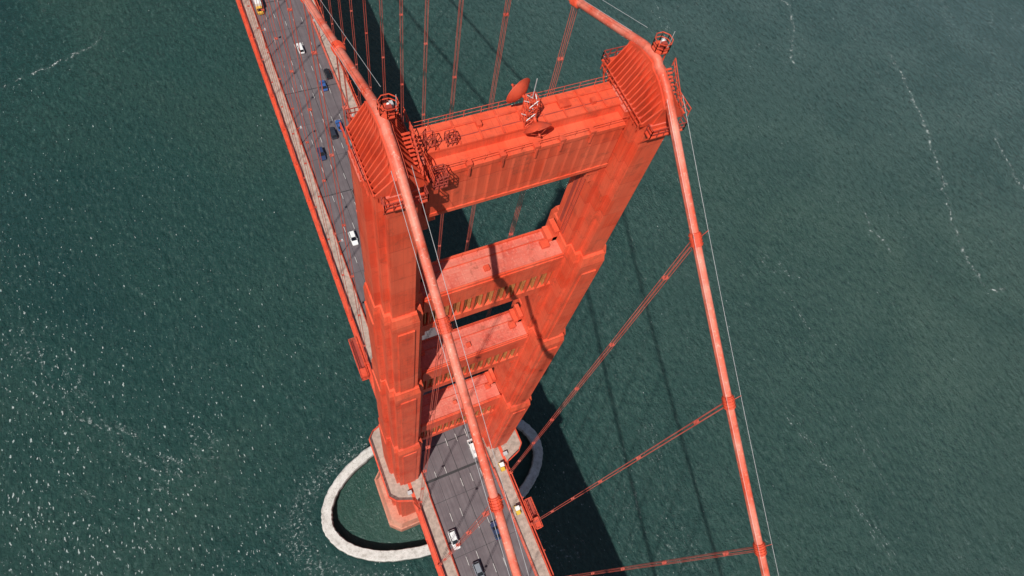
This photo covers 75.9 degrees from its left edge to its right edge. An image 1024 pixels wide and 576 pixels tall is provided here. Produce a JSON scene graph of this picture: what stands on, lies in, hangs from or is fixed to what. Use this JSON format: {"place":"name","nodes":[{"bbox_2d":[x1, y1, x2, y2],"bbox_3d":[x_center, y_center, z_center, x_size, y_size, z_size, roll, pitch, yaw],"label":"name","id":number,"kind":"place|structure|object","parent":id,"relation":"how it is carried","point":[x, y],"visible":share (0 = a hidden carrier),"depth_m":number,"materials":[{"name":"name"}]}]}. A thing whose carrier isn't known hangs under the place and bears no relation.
{"place":"outdoors","nodes":[
{"label":"outdoors","id":0,"kind":"place"},
{"bbox_2d":[0,0,1023,575],"bbox_3d":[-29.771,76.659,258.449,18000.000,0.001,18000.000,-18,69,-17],"label":"water","id":1,"kind":"structure","parent":0,"point":[184,390],"depth_m":298.10,"materials":[{"name":"teal liquid"}]},
{"bbox_2d":[374,471,419,531],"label":"bridge pier","id":2,"kind":"structure","parent":1,"relation":"in","point":[397,521],"depth_m":240.93,"materials":[{"name":"concrete"}]},
{"bbox_2d":[339,31,690,516],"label":"suspension bridge tower","id":3,"kind":"structure","parent":2,"relation":"on","point":[598,144],"depth_m":79.74,"materials":[{"name":"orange metal"}]},
{"bbox_2d":[236,0,553,575],"bbox_3d":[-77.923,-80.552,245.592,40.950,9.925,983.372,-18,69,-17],"label":"bridge deck","id":4,"kind":"structure","parent":3,"relation":"attached to","point":[453,496],"depth_m":206.62,"materials":[{"name":"asphalt"}]},
{"bbox_2d":[253,0,263,14],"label":"box truck","id":5,"kind":"object","parent":4,"relation":"on","point":[258,7],"visible":0.69,"depth_m":248.28,"materials":[{"name":"white paint"}]},
{"bbox_2d":[296,43,304,53],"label":"car","id":6,"kind":"object","parent":4,"relation":"on","point":[301,49],"visible":0.97,"depth_m":244.02,"materials":[{"name":"white paint"}]},
{"bbox_2d":[317,146,325,160],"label":"car","id":7,"kind":"object","parent":4,"relation":"on","point":[323,154],"visible":0.92,"depth_m":225.72,"materials":[{"name":"blue paint"}]},
{"bbox_2d":[319,80,327,91],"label":"car","id":8,"kind":"object","parent":4,"relation":"on","point":[324,85],"visible":0.82,"depth_m":238.42,"materials":[{"name":"blue paint"}]},
{"bbox_2d":[324,68,331,79],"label":"car","id":9,"kind":"object","parent":4,"relation":"on","point":[327,73],"visible":1,"depth_m":241.01,"materials":[{"name":"black paint"}]},
{"bbox_2d":[328,127,337,139],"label":"car","id":10,"kind":"object","parent":4,"relation":"on","point":[333,133],"visible":0.92,"depth_m":229.80,"materials":[{"name":"paint"}]},
{"bbox_2d":[335,120,343,131],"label":"car","id":11,"kind":"object","parent":4,"relation":"on","point":[337,123],"visible":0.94,"depth_m":232.00,"materials":[{"name":"blue paint"}]},
{"bbox_2d":[348,230,358,245],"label":"car","id":12,"kind":"object","parent":4,"relation":"on","point":[353,237],"visible":1,"depth_m":213.62,"materials":[{"name":"white paint"}]},
{"bbox_2d":[348,337,369,380],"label":"maintenance gantry","id":13,"kind":"object","parent":4,"relation":"attached to","point":[359,360],"visible":1,"depth_m":198.86,"materials":[{"name":"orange metal"}]},
{"bbox_2d":[238,0,528,575],"bbox_3d":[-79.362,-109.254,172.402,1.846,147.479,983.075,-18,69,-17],"label":"suspension cable","id":14,"kind":"object","parent":4,"relation":"attached to","point":[445,328],"visible":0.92,"depth_m":62.24,"materials":[{"name":"paint"}]},
{"bbox_2d":[448,529,460,549],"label":"car","id":15,"kind":"object","parent":4,"relation":"on","point":[453,537],"visible":0.78,"depth_m":178.87,"materials":[{"name":"white paint"}]},
{"bbox_2d":[467,438,476,458],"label":"van","id":16,"kind":"object","parent":4,"relation":"on","point":[470,445],"visible":0.6,"depth_m":189.71,"materials":[{"name":"white paint"}]},
{"bbox_2d":[472,561,484,575],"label":"car","id":17,"kind":"object","parent":4,"relation":"on","point":[477,567],"visible":1,"depth_m":176.47,"materials":[{"name":"grey paint"}]},
{"bbox_2d":[490,521,500,540],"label":"car","id":18,"kind":"object","parent":4,"relation":"on","point":[493,527],"visible":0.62,"depth_m":181.57,"materials":[{"name":"blue paint"}]},
{"bbox_2d":[498,462,505,471],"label":"utility cart","id":19,"kind":"object","parent":4,"relation":"on","point":[501,466],"visible":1,"depth_m":189.08,"materials":[{"name":"white metal"}]},
{"bbox_2d":[513,505,520,514],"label":"utility cart","id":20,"kind":"object","parent":4,"relation":"on","point":[517,509],"visible":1,"depth_m":184.56,"materials":[{"name":"white metal"}]},
{"bbox_2d":[523,497,542,529],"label":"maintenance gantry","id":21,"kind":"object","parent":4,"relation":"attached to","point":[531,510],"visible":0.99,"depth_m":186.75,"materials":[{"name":"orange metal"}]},
{"bbox_2d":[506,78,551,136],"bbox_3d":[1.609,-17.130,60.963,2.985,6.067,5.132,-34,74,-22],"label":"microwave antenna","id":22,"kind":"object","parent":3,"relation":"attached to","point":[518,91],"visible":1,"depth_m":61.28,"materials":[{"name":"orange metal"}]},
{"bbox_2d":[320,0,778,575],"bbox_3d":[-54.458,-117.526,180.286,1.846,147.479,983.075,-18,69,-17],"label":"suspension cable","id":23,"kind":"object","parent":3,"relation":"attached to","point":[728,400],"visible":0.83,"depth_m":71.27,"materials":[{"name":"paint"}]},
{"bbox_2d":[321,419,542,562],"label":"concrete fender","id":24,"kind":"object","parent":1,"relation":"in","point":[338,541],"visible":0.64,"depth_m":246.07,"materials":[{"name":"white concrete"}]},
{"bbox_2d":[4,4,1016,290],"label":"sea foam","id":25,"kind":"object","parent":1,"relation":"on","point":[796,68],"visible":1,"depth_m":364.79,"materials":[{"name":"grey"}]}
]}

